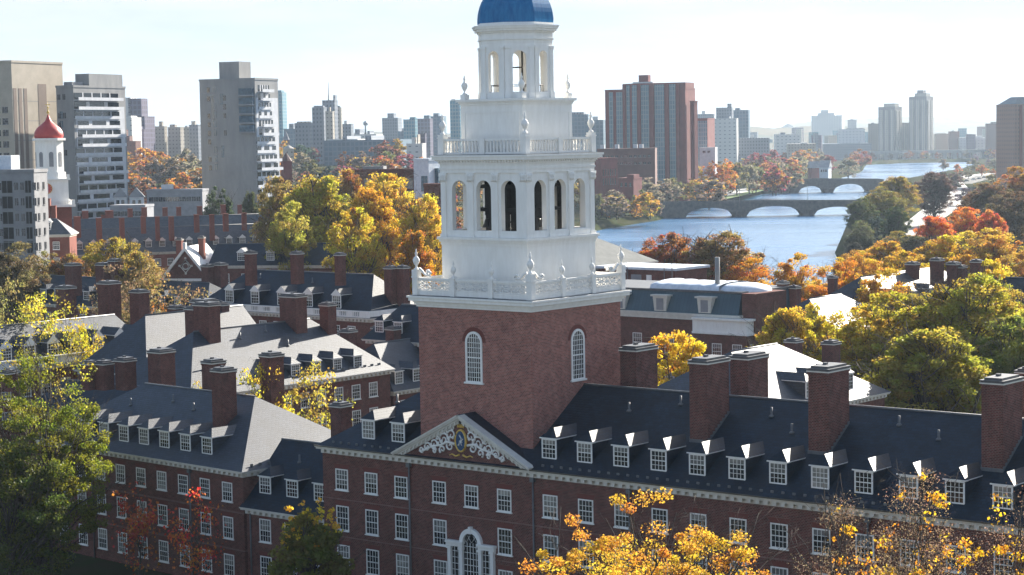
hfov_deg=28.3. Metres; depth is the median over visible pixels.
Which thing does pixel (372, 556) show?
window
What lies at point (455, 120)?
office block
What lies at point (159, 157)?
town tree
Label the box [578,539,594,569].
window
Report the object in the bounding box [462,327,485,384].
arched window
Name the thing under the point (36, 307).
leafy tree
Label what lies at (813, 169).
boathouse
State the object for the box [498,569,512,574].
window
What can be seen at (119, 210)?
building
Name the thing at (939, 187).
leafy tree
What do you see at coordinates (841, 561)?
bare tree
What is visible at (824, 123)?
office block
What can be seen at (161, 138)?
office block
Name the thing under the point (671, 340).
window
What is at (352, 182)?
leafy tree
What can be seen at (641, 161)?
brick building
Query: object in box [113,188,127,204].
white house
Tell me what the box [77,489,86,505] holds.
window
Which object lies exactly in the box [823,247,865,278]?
town tree
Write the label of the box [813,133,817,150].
distant house
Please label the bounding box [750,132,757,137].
distant house
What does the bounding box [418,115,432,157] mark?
office block
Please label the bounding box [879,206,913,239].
leafy tree
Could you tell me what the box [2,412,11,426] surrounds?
window
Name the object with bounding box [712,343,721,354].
window
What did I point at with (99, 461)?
window
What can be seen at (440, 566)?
window
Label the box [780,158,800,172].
town tree
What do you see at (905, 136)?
residential block
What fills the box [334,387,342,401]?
window
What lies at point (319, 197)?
leafy tree
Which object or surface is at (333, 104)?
office block
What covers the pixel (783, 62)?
sky
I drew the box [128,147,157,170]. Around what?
town tree
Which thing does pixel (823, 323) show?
leafy tree
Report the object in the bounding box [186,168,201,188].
town tree
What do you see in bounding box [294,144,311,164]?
town tree
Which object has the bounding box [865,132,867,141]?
distant house
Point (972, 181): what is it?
parkway
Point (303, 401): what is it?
window
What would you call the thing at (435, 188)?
brick building
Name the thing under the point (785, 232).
river
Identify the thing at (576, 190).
wood
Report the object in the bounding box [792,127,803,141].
distant house
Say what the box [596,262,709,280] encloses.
rooftop shed
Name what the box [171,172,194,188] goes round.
town tree
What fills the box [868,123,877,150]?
office block
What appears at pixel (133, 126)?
office block
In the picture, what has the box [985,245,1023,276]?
leafy tree
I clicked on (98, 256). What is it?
leafy tree
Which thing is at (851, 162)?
town tree
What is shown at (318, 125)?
office block
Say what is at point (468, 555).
palladian window
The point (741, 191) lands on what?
riverside road
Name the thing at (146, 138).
office block
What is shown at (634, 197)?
town tree
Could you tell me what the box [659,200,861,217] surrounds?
stone bridge
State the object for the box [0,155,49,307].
apartment block
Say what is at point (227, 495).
window
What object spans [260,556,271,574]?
window
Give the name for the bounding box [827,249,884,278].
leafy tree
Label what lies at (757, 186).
town tree
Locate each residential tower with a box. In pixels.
[878,103,901,158]
[909,90,932,158]
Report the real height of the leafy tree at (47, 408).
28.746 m
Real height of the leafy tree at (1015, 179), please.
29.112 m
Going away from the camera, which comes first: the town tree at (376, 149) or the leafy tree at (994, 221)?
the leafy tree at (994, 221)
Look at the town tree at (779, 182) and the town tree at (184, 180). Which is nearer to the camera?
the town tree at (184, 180)
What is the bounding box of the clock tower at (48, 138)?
[32,101,75,227]
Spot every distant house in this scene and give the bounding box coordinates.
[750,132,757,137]
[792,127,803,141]
[796,129,801,142]
[809,132,818,142]
[811,135,821,151]
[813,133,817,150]
[824,135,836,143]
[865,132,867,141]
[958,128,966,137]
[966,134,975,157]
[977,127,984,135]
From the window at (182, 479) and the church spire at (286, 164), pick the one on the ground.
the church spire at (286, 164)
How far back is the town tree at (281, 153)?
1512.38 m
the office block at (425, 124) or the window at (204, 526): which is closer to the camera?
the window at (204, 526)
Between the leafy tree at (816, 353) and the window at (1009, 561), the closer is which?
the window at (1009, 561)
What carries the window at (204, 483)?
in the brick house at (218, 440)
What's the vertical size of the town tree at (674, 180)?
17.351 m
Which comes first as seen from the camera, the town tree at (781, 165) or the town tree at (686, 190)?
the town tree at (686, 190)
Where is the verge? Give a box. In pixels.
[724,189,762,198]
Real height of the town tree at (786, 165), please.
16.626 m
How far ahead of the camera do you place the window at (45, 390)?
257.81 m
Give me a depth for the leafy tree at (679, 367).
225.40 m
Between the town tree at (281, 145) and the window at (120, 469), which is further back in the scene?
the town tree at (281, 145)
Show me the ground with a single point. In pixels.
(84, 565)
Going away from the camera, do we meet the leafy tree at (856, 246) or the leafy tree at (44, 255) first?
the leafy tree at (44, 255)
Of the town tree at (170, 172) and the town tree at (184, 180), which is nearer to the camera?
the town tree at (184, 180)
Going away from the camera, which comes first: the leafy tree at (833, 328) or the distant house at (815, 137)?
the leafy tree at (833, 328)
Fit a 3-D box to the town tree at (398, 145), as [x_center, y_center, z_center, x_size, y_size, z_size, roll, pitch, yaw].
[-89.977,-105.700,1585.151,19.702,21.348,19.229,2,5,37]
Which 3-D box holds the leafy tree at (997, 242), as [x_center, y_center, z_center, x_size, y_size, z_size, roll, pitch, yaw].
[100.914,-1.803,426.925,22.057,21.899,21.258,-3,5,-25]
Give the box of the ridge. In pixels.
[447,126,933,150]
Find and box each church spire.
[281,153,292,195]
[282,131,288,147]
[283,145,293,170]
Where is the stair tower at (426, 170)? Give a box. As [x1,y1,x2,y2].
[413,158,440,211]
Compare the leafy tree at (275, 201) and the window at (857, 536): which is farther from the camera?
the leafy tree at (275, 201)
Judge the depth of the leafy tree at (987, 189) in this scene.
695.73 m
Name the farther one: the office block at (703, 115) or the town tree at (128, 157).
the office block at (703, 115)
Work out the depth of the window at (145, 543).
203.34 m
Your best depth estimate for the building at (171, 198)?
658.31 m
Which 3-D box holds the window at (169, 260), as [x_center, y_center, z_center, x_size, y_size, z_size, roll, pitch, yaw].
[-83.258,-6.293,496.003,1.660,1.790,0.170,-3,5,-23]
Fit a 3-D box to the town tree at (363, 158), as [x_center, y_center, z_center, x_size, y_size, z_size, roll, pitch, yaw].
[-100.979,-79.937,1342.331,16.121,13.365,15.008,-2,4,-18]
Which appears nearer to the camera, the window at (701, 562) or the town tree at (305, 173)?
the window at (701, 562)
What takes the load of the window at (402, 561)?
in the brick house at (458, 494)
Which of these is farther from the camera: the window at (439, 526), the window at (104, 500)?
the window at (104, 500)
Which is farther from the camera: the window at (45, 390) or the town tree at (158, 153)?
the town tree at (158, 153)
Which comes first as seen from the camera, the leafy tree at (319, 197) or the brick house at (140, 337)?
the brick house at (140, 337)
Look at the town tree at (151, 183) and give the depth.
1049.10 m
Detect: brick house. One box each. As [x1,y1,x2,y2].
[0,280,230,465]
[0,347,175,496]
[15,258,228,321]
[34,350,330,574]
[48,198,78,263]
[72,205,266,228]
[73,213,265,279]
[73,304,255,379]
[114,292,395,427]
[160,236,343,283]
[208,250,413,349]
[239,400,352,574]
[313,342,1023,574]
[338,325,419,406]
[361,304,418,347]
[595,238,658,279]
[602,278,789,379]
[658,337,1023,417]
[691,280,801,355]
[764,293,876,345]
[826,257,984,305]
[951,276,1023,310]
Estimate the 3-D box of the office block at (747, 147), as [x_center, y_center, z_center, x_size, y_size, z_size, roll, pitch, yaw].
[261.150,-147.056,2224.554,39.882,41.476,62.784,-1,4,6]
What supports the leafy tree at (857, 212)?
on the ground
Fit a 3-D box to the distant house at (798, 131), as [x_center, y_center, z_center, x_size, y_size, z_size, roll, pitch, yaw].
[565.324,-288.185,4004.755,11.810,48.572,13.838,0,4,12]
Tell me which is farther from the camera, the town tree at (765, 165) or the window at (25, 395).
the town tree at (765, 165)
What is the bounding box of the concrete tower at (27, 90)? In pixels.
[0,60,62,168]
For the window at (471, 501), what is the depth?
170.98 m
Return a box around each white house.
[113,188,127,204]
[128,187,144,203]
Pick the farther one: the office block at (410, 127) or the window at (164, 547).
the office block at (410, 127)
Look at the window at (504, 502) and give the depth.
168.70 m
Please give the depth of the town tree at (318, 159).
1579.29 m
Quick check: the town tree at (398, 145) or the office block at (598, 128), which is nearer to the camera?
the town tree at (398, 145)
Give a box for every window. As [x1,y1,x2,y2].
[2,107,7,112]
[2,118,8,124]
[2,392,10,399]
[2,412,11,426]
[3,130,8,135]
[3,141,8,147]
[14,183,17,190]
[15,214,18,221]
[22,383,31,397]
[32,182,35,189]
[34,243,38,250]
[41,379,49,394]
[53,242,59,249]
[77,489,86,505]
[78,523,88,545]
[97,461,105,480]
[97,494,106,515]
[98,527,107,550]
[115,464,124,483]
[116,496,126,518]
[117,531,127,554]
[135,467,145,487]
[137,500,146,517]
[137,537,148,558]
[155,258,161,265]
[156,471,166,491]
[157,504,167,527]
[158,540,169,563]
[167,258,173,265]
[177,474,188,495]
[178,508,188,531]
[179,544,189,567]
[199,478,210,498]
[200,512,210,535]
[201,549,212,572]
[221,481,232,502]
[222,516,233,540]
[224,553,234,574]
[259,518,271,543]
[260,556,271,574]
[285,395,291,409]
[300,392,310,408]
[317,389,325,405]
[318,415,326,427]
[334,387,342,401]
[335,468,348,491]
[336,505,348,531]
[337,544,349,565]
[351,384,360,400]
[352,410,360,425]
[364,472,378,495]
[365,509,378,536]
[365,549,379,574]
[369,382,378,397]
[393,476,408,499]
[394,513,409,541]
[396,553,409,574]
[407,178,412,188]
[421,176,427,190]
[431,480,446,504]
[432,519,446,546]
[434,559,447,574]
[445,526,496,574]
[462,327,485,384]
[463,484,478,509]
[496,488,511,513]
[497,528,512,556]
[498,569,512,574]
[542,494,558,519]
[542,534,558,562]
[568,324,586,381]
[577,499,593,524]
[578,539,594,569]
[613,503,630,529]
[615,544,628,574]
[633,332,641,342]
[650,508,668,534]
[652,549,667,574]
[665,334,673,352]
[690,512,706,537]
[690,556,706,573]
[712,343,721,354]
[728,517,747,544]
[730,561,746,574]
[732,344,741,349]
[769,522,788,550]
[770,566,787,574]
[812,528,829,556]
[855,533,874,562]
[899,539,918,567]
[945,544,966,574]
[994,550,1013,574]
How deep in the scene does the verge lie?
1393.93 m
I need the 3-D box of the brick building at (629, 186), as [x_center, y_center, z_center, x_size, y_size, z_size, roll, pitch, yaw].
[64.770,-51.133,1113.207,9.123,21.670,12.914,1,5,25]
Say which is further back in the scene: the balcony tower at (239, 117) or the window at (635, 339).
the balcony tower at (239, 117)
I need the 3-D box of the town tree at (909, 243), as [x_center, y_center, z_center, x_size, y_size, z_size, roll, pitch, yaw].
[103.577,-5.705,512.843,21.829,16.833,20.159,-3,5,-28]
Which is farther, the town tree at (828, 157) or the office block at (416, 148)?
the town tree at (828, 157)
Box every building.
[110,204,153,217]
[146,184,208,216]
[351,166,413,202]
[423,183,441,274]
[594,158,617,196]
[597,144,656,184]
[618,174,641,212]
[699,147,717,177]
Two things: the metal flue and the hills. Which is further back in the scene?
the hills
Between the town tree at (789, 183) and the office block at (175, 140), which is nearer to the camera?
the town tree at (789, 183)
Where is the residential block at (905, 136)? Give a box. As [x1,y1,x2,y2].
[902,123,908,153]
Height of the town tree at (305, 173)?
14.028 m
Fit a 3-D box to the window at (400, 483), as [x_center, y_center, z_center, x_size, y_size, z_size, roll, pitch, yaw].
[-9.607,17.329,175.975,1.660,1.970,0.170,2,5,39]
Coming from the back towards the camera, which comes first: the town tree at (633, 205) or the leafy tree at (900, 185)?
the town tree at (633, 205)
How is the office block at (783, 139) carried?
on the ground
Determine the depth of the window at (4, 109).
638.54 m
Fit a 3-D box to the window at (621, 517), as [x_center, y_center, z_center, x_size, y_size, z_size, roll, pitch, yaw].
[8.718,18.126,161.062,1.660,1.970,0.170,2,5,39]
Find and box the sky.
[0,0,1023,132]
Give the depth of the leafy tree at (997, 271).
310.80 m
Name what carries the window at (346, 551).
in the brick house at (458, 494)
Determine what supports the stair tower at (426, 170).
on the ground
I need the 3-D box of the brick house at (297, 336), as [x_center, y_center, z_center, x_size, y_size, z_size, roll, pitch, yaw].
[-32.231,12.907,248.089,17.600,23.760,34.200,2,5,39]
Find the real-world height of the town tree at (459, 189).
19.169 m
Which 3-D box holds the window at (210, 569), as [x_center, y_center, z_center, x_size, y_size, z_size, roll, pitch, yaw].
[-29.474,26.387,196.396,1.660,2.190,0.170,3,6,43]
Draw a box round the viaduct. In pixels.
[863,149,984,159]
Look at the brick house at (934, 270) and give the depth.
321.96 m
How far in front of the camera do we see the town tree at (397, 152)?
1511.42 m
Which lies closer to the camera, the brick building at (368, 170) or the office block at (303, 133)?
the brick building at (368, 170)
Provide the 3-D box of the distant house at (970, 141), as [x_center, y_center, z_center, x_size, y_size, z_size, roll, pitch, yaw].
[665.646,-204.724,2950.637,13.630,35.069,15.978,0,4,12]
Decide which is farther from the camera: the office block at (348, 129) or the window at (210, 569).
the office block at (348, 129)
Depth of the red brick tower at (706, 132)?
1395.62 m
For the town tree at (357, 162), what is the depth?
1318.52 m
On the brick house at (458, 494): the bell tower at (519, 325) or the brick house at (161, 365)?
the bell tower at (519, 325)
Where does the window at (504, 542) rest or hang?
in the brick house at (458, 494)
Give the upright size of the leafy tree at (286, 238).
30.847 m
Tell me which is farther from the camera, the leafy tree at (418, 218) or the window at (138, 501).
the leafy tree at (418, 218)
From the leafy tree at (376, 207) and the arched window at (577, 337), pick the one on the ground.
the leafy tree at (376, 207)
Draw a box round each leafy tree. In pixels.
[0,241,51,324]
[0,292,102,574]
[0,349,147,574]
[0,416,75,574]
[3,291,64,349]
[17,250,74,288]
[34,251,93,279]
[47,301,108,389]
[76,231,155,276]
[112,247,166,323]
[200,186,240,214]
[236,357,294,412]
[242,188,259,213]
[246,169,299,242]
[252,200,316,270]
[263,170,362,242]
[264,497,375,574]
[284,360,364,429]
[314,207,387,279]
[331,182,409,279]
[334,162,367,203]
[356,165,417,264]
[381,185,442,293]
[389,226,440,294]
[394,173,411,225]
[476,487,814,574]
[632,248,666,260]
[637,329,706,385]
[641,227,697,263]
[656,225,778,283]
[684,260,727,279]
[708,257,774,284]
[715,301,825,355]
[741,312,843,355]
[760,252,823,298]
[783,331,862,377]
[801,284,838,301]
[804,302,835,337]
[807,256,880,288]
[820,300,898,376]
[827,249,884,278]
[835,290,936,407]
[838,267,917,310]
[839,198,880,230]
[839,228,881,249]
[840,319,996,413]
[842,242,863,258]
[846,261,1023,412]
[851,186,915,237]
[854,239,911,273]
[863,556,898,574]
[870,175,924,216]
[876,247,929,272]
[877,230,910,243]
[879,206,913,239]
[881,290,928,326]
[894,229,996,276]
[909,170,969,216]
[910,212,956,241]
[947,203,983,244]
[947,227,1018,265]
[949,179,1019,218]
[953,258,1020,286]
[958,227,1023,276]
[967,313,1023,409]
[971,206,1014,248]
[975,189,1023,248]
[978,283,1023,332]
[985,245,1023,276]
[991,166,1023,201]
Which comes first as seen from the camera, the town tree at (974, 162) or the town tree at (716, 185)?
the town tree at (716, 185)
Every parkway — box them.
[907,173,994,235]
[962,174,994,183]
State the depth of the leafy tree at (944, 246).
418.91 m
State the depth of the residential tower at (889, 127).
2975.54 m
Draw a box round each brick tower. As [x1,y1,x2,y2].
[605,75,694,200]
[690,101,697,179]
[698,118,714,177]
[996,97,1023,184]
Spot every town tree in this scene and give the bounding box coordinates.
[127,151,135,170]
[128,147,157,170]
[128,175,140,195]
[128,178,156,202]
[128,181,149,201]
[129,173,152,188]
[133,153,155,175]
[139,156,166,183]
[145,150,166,164]
[147,155,165,173]
[149,160,167,185]
[154,156,192,184]
[159,178,179,188]
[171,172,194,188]
[172,158,193,176]
[174,162,200,177]
[175,148,196,165]
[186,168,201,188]
[190,174,201,185]
[191,181,201,187]
[193,159,201,172]
[279,141,294,157]
[279,145,296,158]
[290,152,311,177]
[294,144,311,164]
[295,159,330,184]
[295,171,312,182]
[307,147,320,162]
[311,149,320,161]
[315,166,340,187]
[331,165,352,179]
[335,151,349,166]
[344,154,356,166]
[347,157,368,166]
[349,151,373,168]
[369,143,391,162]
[370,155,399,168]
[376,151,395,165]
[380,140,395,158]
[387,139,406,158]
[393,156,404,166]
[394,149,403,159]
[397,154,413,168]
[456,182,462,216]
[456,215,463,228]
[595,194,604,218]
[600,195,629,219]
[605,189,624,198]
[611,204,624,218]
[629,202,642,217]
[631,189,645,213]
[633,192,659,217]
[639,194,660,218]
[642,177,658,191]
[642,181,664,199]
[649,190,664,208]
[651,204,662,217]
[653,180,673,200]
[659,179,683,200]
[665,177,686,200]
[682,180,698,199]
[685,178,701,200]
[688,182,705,200]
[690,179,726,209]
[694,179,715,197]
[698,164,708,179]
[699,160,723,191]
[706,179,726,194]
[712,159,738,198]
[724,162,749,195]
[734,164,760,193]
[738,163,766,191]
[739,160,762,178]
[748,152,758,161]
[748,172,765,192]
[754,153,773,162]
[755,162,779,188]
[761,165,789,195]
[762,168,791,195]
[770,149,779,160]
[774,157,791,165]
[775,173,793,193]
[776,157,786,169]
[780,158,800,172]
[780,164,805,179]
[782,166,803,192]
[786,164,804,183]
[788,156,807,171]
[790,149,813,159]
[803,149,818,161]
[811,154,833,166]
[816,148,823,156]
[823,155,836,171]
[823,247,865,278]
[837,158,859,177]
[850,220,874,238]
[851,149,871,169]
[860,151,871,165]
[866,216,886,240]
[878,233,932,251]
[901,240,932,250]
[903,150,914,159]
[938,159,948,170]
[948,176,963,187]
[950,173,963,188]
[953,164,962,172]
[954,188,971,200]
[963,169,973,178]
[966,158,979,171]
[975,165,987,175]
[977,174,1000,191]
[987,158,995,169]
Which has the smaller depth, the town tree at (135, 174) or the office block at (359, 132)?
the town tree at (135, 174)
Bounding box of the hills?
[783,117,995,135]
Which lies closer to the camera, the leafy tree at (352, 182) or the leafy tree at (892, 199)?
the leafy tree at (352, 182)
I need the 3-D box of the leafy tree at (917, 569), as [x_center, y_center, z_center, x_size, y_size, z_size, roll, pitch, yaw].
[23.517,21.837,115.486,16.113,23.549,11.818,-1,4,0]
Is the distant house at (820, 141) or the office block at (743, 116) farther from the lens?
the distant house at (820, 141)
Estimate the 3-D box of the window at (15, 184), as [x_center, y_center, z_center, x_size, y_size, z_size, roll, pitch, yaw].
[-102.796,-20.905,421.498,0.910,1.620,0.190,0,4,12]
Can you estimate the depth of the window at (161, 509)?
200.78 m
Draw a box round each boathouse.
[807,161,818,178]
[818,160,831,177]
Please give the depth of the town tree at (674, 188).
1153.32 m
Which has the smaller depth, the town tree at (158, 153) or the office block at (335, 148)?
the town tree at (158, 153)
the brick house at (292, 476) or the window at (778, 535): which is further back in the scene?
the brick house at (292, 476)
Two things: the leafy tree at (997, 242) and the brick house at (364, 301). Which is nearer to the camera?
the brick house at (364, 301)
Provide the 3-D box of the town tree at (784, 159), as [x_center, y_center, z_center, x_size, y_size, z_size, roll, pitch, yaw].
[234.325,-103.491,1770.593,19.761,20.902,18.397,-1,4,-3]
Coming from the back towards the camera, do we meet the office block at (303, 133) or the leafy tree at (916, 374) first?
the office block at (303, 133)
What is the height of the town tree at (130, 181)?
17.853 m
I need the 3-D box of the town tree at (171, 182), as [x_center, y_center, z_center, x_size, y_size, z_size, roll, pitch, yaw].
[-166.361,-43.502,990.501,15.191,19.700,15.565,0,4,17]
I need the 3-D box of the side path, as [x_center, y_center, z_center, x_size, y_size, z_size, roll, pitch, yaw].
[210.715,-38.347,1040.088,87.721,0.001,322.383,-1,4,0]
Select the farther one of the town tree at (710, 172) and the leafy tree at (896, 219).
the town tree at (710, 172)
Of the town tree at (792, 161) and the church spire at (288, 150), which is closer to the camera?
the church spire at (288, 150)
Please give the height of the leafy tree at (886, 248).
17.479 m
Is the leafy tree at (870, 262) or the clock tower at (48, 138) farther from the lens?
the clock tower at (48, 138)
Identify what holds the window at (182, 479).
in the brick house at (218, 440)
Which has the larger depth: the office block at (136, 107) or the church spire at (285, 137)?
the office block at (136, 107)
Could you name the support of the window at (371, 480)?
in the brick house at (458, 494)
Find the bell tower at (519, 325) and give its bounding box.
[406,0,631,448]
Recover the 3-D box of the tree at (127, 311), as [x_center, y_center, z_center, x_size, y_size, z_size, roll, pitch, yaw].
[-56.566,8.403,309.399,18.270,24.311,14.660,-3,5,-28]
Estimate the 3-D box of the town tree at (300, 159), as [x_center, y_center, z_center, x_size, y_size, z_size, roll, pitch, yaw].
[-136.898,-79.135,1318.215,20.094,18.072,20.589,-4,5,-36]
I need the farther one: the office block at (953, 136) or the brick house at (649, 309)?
the office block at (953, 136)
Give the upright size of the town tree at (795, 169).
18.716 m
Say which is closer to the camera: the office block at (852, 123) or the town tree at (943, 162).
the town tree at (943, 162)
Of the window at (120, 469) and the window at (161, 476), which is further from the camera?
the window at (120, 469)
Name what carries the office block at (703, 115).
on the ground
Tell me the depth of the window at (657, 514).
158.75 m
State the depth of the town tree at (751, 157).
1978.46 m
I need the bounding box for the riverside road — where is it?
[690,188,747,200]
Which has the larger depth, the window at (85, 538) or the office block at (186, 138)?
the office block at (186, 138)
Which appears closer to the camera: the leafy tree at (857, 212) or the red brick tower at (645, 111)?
the leafy tree at (857, 212)
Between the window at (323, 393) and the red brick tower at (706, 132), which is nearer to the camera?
the window at (323, 393)
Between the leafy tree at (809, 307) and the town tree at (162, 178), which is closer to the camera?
the leafy tree at (809, 307)
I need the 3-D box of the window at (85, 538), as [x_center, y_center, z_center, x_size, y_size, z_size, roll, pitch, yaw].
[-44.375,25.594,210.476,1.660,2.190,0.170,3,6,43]
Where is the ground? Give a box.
[0,157,1023,574]
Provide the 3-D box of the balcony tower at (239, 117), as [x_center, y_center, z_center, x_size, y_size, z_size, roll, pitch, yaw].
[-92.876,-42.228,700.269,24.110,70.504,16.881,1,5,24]
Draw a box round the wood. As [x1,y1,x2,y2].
[459,181,579,206]
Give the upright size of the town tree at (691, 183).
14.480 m
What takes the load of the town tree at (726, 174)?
on the verge
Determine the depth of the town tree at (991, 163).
2073.28 m
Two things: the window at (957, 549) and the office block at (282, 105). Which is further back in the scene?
the office block at (282, 105)
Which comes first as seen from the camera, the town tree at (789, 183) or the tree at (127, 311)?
the tree at (127, 311)
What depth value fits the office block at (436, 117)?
2192.84 m
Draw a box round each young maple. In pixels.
[108,481,165,574]
[154,486,225,574]
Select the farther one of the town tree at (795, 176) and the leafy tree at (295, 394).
the town tree at (795, 176)
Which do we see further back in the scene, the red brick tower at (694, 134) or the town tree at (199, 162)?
the town tree at (199, 162)
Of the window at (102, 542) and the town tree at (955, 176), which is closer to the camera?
the window at (102, 542)
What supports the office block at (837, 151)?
on the ground
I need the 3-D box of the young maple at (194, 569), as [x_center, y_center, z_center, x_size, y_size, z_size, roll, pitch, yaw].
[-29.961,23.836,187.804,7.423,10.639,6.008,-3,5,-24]
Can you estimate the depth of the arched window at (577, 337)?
172.74 m
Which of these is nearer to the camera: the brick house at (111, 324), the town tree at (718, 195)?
the brick house at (111, 324)
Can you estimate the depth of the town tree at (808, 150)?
2258.96 m
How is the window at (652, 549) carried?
in the brick house at (458, 494)
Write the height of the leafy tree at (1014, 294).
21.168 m
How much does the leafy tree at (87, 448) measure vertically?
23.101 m
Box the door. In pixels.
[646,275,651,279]
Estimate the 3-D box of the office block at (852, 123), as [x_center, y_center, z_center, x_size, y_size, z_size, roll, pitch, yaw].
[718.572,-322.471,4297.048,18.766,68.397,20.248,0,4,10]
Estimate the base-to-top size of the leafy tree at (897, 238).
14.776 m
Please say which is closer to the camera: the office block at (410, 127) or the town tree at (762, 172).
the town tree at (762, 172)
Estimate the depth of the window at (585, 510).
163.35 m
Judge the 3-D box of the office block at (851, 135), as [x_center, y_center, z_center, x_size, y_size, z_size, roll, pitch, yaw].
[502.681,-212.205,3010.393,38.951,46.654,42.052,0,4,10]
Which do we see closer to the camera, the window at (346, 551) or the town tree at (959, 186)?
the window at (346, 551)
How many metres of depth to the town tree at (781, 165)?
1701.86 m
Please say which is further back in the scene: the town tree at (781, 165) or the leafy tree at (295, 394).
the town tree at (781, 165)
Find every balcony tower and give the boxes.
[55,74,128,218]
[199,61,282,214]
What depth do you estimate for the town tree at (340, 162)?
1382.53 m
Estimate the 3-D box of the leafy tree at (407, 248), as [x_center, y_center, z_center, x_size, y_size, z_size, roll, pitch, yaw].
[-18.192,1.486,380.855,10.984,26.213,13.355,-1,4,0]
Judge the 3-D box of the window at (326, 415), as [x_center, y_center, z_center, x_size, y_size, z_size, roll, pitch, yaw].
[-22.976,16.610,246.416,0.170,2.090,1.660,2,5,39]
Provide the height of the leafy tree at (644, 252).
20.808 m
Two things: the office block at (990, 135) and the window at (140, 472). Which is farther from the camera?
the office block at (990, 135)
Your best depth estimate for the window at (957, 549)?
142.83 m
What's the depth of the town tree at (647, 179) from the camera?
1150.35 m
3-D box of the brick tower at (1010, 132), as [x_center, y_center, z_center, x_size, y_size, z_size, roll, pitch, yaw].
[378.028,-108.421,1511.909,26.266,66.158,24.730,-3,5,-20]
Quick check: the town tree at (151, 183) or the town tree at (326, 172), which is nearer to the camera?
the town tree at (151, 183)
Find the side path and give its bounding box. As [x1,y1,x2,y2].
[905,203,940,227]
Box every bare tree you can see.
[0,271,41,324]
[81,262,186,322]
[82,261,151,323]
[152,301,167,311]
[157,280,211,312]
[192,372,206,389]
[764,473,879,574]
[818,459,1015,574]
[913,475,1023,574]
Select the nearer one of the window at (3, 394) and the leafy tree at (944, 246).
the window at (3, 394)
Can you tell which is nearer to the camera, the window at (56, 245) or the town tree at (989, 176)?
the window at (56, 245)
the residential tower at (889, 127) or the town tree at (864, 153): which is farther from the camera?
the residential tower at (889, 127)
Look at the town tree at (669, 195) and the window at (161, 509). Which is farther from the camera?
the town tree at (669, 195)
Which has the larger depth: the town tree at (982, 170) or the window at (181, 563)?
the town tree at (982, 170)
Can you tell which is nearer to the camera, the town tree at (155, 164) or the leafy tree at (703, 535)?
the leafy tree at (703, 535)
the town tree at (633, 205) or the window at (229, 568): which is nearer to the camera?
the window at (229, 568)
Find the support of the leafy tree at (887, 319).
on the ground
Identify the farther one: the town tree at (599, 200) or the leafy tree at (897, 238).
the town tree at (599, 200)
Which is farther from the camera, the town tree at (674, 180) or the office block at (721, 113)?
the office block at (721, 113)
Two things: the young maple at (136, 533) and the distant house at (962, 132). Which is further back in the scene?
the distant house at (962, 132)
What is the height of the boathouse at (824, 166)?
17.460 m
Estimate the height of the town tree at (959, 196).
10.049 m
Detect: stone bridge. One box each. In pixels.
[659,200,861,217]
[758,178,883,193]
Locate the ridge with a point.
(766, 132)
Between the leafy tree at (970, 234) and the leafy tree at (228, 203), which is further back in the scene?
the leafy tree at (228, 203)
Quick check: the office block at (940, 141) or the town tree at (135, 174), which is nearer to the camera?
the town tree at (135, 174)
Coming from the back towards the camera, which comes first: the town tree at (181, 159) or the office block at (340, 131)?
the office block at (340, 131)
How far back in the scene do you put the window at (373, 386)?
253.25 m
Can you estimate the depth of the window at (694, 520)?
156.52 m
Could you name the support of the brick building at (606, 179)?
on the ground
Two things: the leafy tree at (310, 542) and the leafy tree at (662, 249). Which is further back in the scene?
the leafy tree at (662, 249)
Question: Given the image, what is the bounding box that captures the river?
[596,162,973,286]
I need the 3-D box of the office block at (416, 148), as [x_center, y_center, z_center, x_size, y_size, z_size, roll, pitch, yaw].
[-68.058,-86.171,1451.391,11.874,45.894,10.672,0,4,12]
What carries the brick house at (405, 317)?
on the ground
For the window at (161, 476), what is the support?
in the brick house at (218, 440)
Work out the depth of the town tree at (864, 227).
754.94 m
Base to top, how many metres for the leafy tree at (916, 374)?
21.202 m
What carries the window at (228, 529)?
in the brick house at (218, 440)
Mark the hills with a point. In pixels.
(944, 125)
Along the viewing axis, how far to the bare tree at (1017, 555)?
113.04 m
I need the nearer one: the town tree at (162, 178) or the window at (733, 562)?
the window at (733, 562)
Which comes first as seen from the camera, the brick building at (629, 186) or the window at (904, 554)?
the window at (904, 554)
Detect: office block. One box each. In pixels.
[125,98,155,150]
[126,116,141,153]
[126,130,140,171]
[141,126,151,156]
[155,121,167,159]
[168,124,183,157]
[184,126,189,161]
[189,121,200,164]
[278,90,286,151]
[283,124,294,147]
[294,121,312,164]
[312,106,326,164]
[322,95,338,138]
[323,135,411,166]
[325,107,334,139]
[338,106,342,138]
[342,121,353,135]
[354,129,382,138]
[382,113,401,138]
[398,128,403,138]
[403,117,417,138]
[406,134,425,164]
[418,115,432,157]
[420,133,426,157]
[431,113,446,154]
[450,99,461,151]
[572,112,589,149]
[584,116,605,151]
[698,111,714,117]
[715,116,738,164]
[716,104,733,118]
[733,108,749,137]
[738,134,769,164]
[775,132,799,162]
[786,142,815,166]
[811,110,843,143]
[822,142,871,159]
[838,128,864,143]
[848,119,856,127]
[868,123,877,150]
[934,133,947,157]
[948,130,959,157]
[958,136,984,157]
[985,122,995,157]
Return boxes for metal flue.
[715,257,719,283]
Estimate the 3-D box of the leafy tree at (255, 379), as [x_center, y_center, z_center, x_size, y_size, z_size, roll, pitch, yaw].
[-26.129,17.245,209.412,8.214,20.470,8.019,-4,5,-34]
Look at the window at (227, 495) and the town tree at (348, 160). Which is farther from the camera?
the town tree at (348, 160)
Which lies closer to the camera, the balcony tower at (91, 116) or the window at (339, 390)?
the window at (339, 390)

